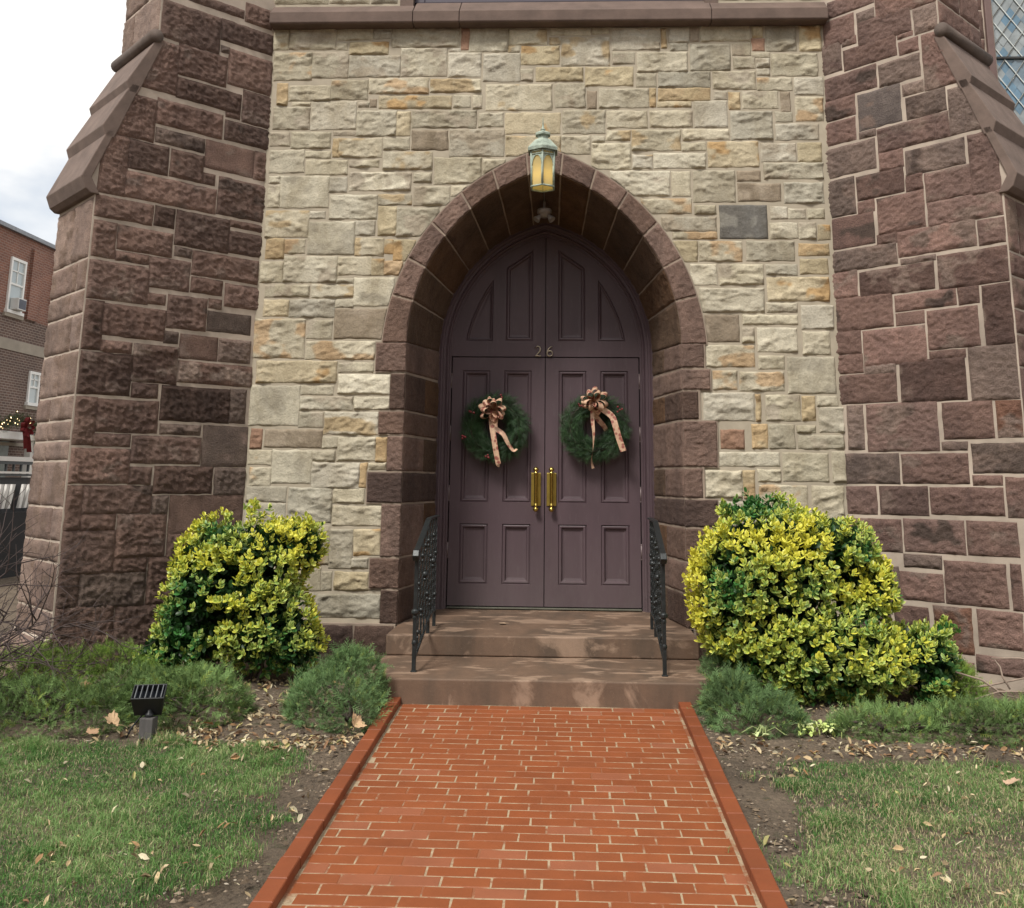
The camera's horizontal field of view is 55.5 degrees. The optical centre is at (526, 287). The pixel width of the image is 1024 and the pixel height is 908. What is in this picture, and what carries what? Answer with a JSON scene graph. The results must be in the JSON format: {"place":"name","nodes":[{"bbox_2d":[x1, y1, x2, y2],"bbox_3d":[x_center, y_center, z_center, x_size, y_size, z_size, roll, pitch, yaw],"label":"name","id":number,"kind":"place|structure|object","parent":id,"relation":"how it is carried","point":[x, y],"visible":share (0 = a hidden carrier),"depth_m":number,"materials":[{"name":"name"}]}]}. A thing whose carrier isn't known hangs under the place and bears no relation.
{"place":"outdoors","nodes":[
{"label":"outdoors","id":0,"kind":"place"},
{"bbox_2d":[0,0,126,244],"label":"sky","id":1,"kind":"structure","parent":0,"point":[57,56],"materials":[{"name":"white"}]},
{"bbox_2d":[0,576,1023,907],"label":"ground","id":2,"kind":"structure","parent":0,"point":[776,804],"depth_m":5.14,"materials":[{"name":"soil"}]},
{"bbox_2d":[0,511,26,578],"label":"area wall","id":3,"kind":"structure","parent":2,"relation":"on","point":[17,542],"depth_m":14.24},
{"bbox_2d":[0,456,32,511],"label":"porch railing","id":4,"kind":"object","parent":3,"relation":"on","point":[10,485],"visible":0.25,"depth_m":14.57,"materials":[{"name":"white paint"}]},
{"bbox_2d":[0,220,55,476],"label":"brick building","id":5,"kind":"structure","parent":2,"relation":"on","point":[26,265],"depth_m":31.57,"materials":[{"name":"brick"}]},
{"bbox_2d":[0,441,8,476],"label":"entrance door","id":6,"kind":"structure","parent":5,"relation":"in","point":[3,449],"depth_m":30.64,"materials":[{"name":"grey"}]},
{"bbox_2d":[2,256,27,320],"bbox_3d":[-16.308,0.028,31.303,0.326,1.920,1.080,0,-11,2],"label":"window","id":7,"kind":"structure","parent":5,"relation":"in","point":[15,304],"depth_m":31.24,"materials":[{"name":"white paint"}]},
{"bbox_2d":[0,410,36,452],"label":"garland","id":8,"kind":"object","parent":5,"relation":"attached to","point":[27,423],"visible":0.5,"depth_m":30.00,"materials":[{"name":"green plant"}]},
{"bbox_2d":[23,371,40,409],"bbox_3d":[-16.373,3.426,32.323,0.130,1.250,0.860,0,-11,2],"label":"window","id":9,"kind":"structure","parent":5,"relation":"in","point":[33,386],"depth_m":32.32,"materials":[{"name":"white paint"}]},
{"bbox_2d":[0,476,154,717],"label":"bare bush","id":10,"kind":"object","parent":2,"relation":"on","point":[17,632],"visible":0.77,"depth_m":6.57,"materials":[{"name":"brown plant"}]},
{"bbox_2d":[0,632,167,712],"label":"juniper shrub","id":11,"kind":"object","parent":2,"relation":"on","point":[100,649],"visible":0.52,"depth_m":6.89,"materials":[{"name":"green plant"}]},
{"bbox_2d":[0,652,184,742],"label":"juniper shrub","id":12,"kind":"object","parent":2,"relation":"on","point":[98,692],"visible":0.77,"depth_m":6.20,"materials":[{"name":"green plant"}]},
{"bbox_2d":[85,727,99,733],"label":"fallen leaf","id":13,"kind":"object","parent":2,"relation":"on","point":[92,731],"visible":1,"depth_m":5.95,"materials":[{"name":"beige plant"}]},
{"bbox_2d":[103,710,124,725],"bbox_3d":[-2.529,2.643,5.952,0.094,0.094,0.126,-3,-12,16],"label":"fallen leaf","id":14,"kind":"object","parent":2,"relation":"on","point":[112,718],"visible":1,"depth_m":5.98,"materials":[{"name":"beige plant"}]},
{"bbox_2d":[125,684,167,740],"bbox_3d":[-2.349,2.649,5.993,0.226,0.376,0.171,3,-11,-11],"label":"floodlight","id":15,"kind":"object","parent":2,"relation":"on","point":[147,700],"visible":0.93,"depth_m":5.97,"materials":[{"name":"black metal"}]},
{"bbox_2d":[102,657,261,730],"bbox_3d":[-2.316,2.696,6.527,1.087,0.468,0.773,-5,-13,28],"label":"juniper shrub","id":16,"kind":"object","parent":2,"relation":"on","point":[185,677],"visible":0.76,"depth_m":6.40,"materials":[{"name":"green plant"}]},
{"bbox_2d":[132,497,330,682],"bbox_3d":[-2.227,2.310,7.436,1.495,1.388,0.838,0,-11,2],"label":"variegated shrub","id":17,"kind":"object","parent":2,"relation":"on","point":[232,593],"visible":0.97,"depth_m":7.27,"materials":[{"name":"yellow plant"}]},
{"bbox_2d":[278,638,396,735],"bbox_3d":[-1.256,2.639,6.513,0.799,0.524,1.071,0,-11,2],"label":"juniper shrub","id":18,"kind":"object","parent":2,"relation":"on","point":[324,676],"visible":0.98,"depth_m":6.41,"materials":[{"name":"green plant"}]},
{"bbox_2d":[352,711,366,728],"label":"fallen leaf","id":19,"kind":"object","parent":2,"relation":"on","point":[357,722],"visible":1,"depth_m":6.04,"materials":[{"name":"beige plant"}]},
{"bbox_2d":[0,0,1023,690],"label":"church","id":20,"kind":"structure","parent":2,"relation":"on","point":[314,260],"depth_m":8.77,"materials":[{"name":"beige stone"}]},
{"bbox_2d":[447,357,544,606],"bbox_3d":[-0.296,1.872,9.527,0.941,2.390,0.134,0,-11,2],"label":"door leaf","id":21,"kind":"structure","parent":20,"relation":"in","point":[495,544],"depth_m":9.50,"materials":[{"name":"paint"}]},
{"bbox_2d":[459,389,532,466],"bbox_3d":[-0.305,1.354,9.486,0.762,0.790,0.346,0,-11,2],"label":"door wreath","id":22,"kind":"object","parent":21,"relation":"attached to","point":[494,411],"depth_m":9.48,"materials":[{"name":"green plant"}]},
{"bbox_2d":[528,121,557,192],"bbox_3d":[0.152,-1.187,8.820,0.263,0.677,0.520,0,-11,2],"label":"hanging lantern","id":23,"kind":"object","parent":20,"relation":"attached to","point":[542,150],"visible":1,"depth_m":8.62,"materials":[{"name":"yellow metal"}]},
{"bbox_2d":[533,190,554,222],"bbox_3d":[0.168,-0.827,9.295,0.215,0.317,0.572,0,-11,2],"label":"twin flood lamp","id":24,"kind":"object","parent":20,"relation":"attached to","point":[544,212],"visible":0.98,"depth_m":9.46,"materials":[{"name":"grey metal"}]},
{"bbox_2d":[415,0,700,4],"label":"upper window","id":25,"kind":"structure","parent":20,"relation":"in","point":[416,1],"depth_m":9.47,"materials":[{"name":"purple paint"}]},
{"bbox_2d":[544,358,641,607],"bbox_3d":[0.652,1.874,9.490,0.941,2.390,0.134,0,-11,2],"label":"door leaf","id":26,"kind":"structure","parent":20,"relation":"in","point":[593,546],"depth_m":9.46,"materials":[{"name":"paint"}]},
{"bbox_2d":[557,386,632,468],"bbox_3d":[0.672,1.345,9.444,0.776,0.820,0.338,0,-11,2],"label":"door wreath","id":27,"kind":"object","parent":26,"relation":"hanging from","point":[615,429],"depth_m":9.44,"materials":[{"name":"green plant"}]},
{"bbox_2d":[982,0,1023,124],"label":"leaded window","id":28,"kind":"structure","parent":20,"relation":"in","point":[1008,15],"depth_m":10.10,"materials":[{"name":"glass"}]},
{"bbox_2d":[0,726,1023,907],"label":"lawn grass","id":29,"kind":"structure","parent":2,"relation":"on","point":[902,892],"depth_m":4.69,"materials":[{"name":"green plant"}]},
{"bbox_2d":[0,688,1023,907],"bbox_3d":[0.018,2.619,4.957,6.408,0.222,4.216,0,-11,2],"label":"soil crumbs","id":30,"kind":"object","parent":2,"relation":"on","point":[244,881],"visible":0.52,"depth_m":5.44,"materials":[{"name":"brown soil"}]},
{"bbox_2d":[248,697,787,907],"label":"path kerb","id":31,"kind":"structure","parent":2,"relation":"on","point":[280,878],"depth_m":4.64,"materials":[{"name":"brick"}]},
{"bbox_2d":[12,676,1023,907],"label":"leaf litter","id":32,"kind":"object","parent":2,"relation":"on","point":[260,713],"visible":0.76,"depth_m":5.79,"materials":[{"name":"beige plant"}]},
{"bbox_2d":[370,608,710,708],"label":"stone steps","id":33,"kind":"structure","parent":2,"relation":"on","point":[556,658],"depth_m":7.49,"materials":[{"name":"brown stone"}]},
{"bbox_2d":[410,515,439,671],"bbox_3d":[-0.790,2.366,7.694,0.064,1.062,1.306,0,-11,2],"label":"handrail","id":34,"kind":"object","parent":33,"relation":"on","point":[417,555],"visible":1,"depth_m":7.58,"materials":[{"name":"black metal"}]},
{"bbox_2d":[647,517,667,676],"bbox_3d":[1.022,2.370,7.623,0.059,1.062,1.306,0,-11,3],"label":"handrail","id":35,"kind":"object","parent":33,"relation":"on","point":[657,563],"visible":1,"depth_m":7.48,"materials":[{"name":"black metal"}]},
{"bbox_2d":[687,646,814,739],"bbox_3d":[1.500,2.741,6.628,0.847,0.498,1.252,0,-11,2],"label":"juniper shrub","id":36,"kind":"object","parent":2,"relation":"on","point":[738,688],"visible":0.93,"depth_m":6.36,"materials":[{"name":"green plant"}]},
{"bbox_2d":[739,725,785,736],"bbox_3d":[1.469,2.760,6.038,0.262,0.064,0.169,-9,-15,39],"label":"cut sprig","id":37,"kind":"object","parent":2,"relation":"on","point":[760,729],"visible":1,"depth_m":6.05,"materials":[{"name":"green plant"}]},
{"bbox_2d":[768,717,862,737],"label":"leaf clippings","id":38,"kind":"object","parent":2,"relation":"on","point":[815,726],"visible":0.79,"depth_m":6.14,"materials":[{"name":"plant"}]},
{"bbox_2d":[681,487,961,706],"bbox_3d":[2.137,2.260,7.146,1.995,1.553,1.060,0,-11,2],"label":"variegated shrub","id":39,"kind":"object","parent":2,"relation":"on","point":[761,582],"visible":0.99,"depth_m":6.88,"materials":[{"name":"yellow plant"}]},
{"bbox_2d":[817,688,1023,748],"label":"juniper shrub","id":40,"kind":"object","parent":2,"relation":"on","point":[985,705],"visible":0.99,"depth_m":6.12,"materials":[{"name":"green plant"}]},
{"bbox_2d":[946,652,991,700],"bbox_3d":[3.139,2.821,7.017,0.422,0.383,0.450,0,-11,2],"label":"juniper shrub","id":41,"kind":"object","parent":2,"relation":"on","point":[965,669],"visible":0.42,"depth_m":6.95,"materials":[{"name":"green plant"}]},
{"bbox_2d":[955,657,1023,699],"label":"dead branches","id":42,"kind":"object","parent":2,"relation":"on","point":[995,689],"visible":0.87,"depth_m":6.85,"materials":[{"name":"brown wood"}]},
{"bbox_2d":[1003,777,1019,785],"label":"fallen leaf","id":43,"kind":"object","parent":2,"relation":"on","point":[1011,780],"visible":1,"depth_m":5.22,"materials":[{"name":"beige plant"}]},
{"bbox_2d":[277,704,761,907],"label":"brick path","id":44,"kind":"structure","parent":0,"point":[585,856],"depth_m":4.74,"materials":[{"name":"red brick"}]}
]}

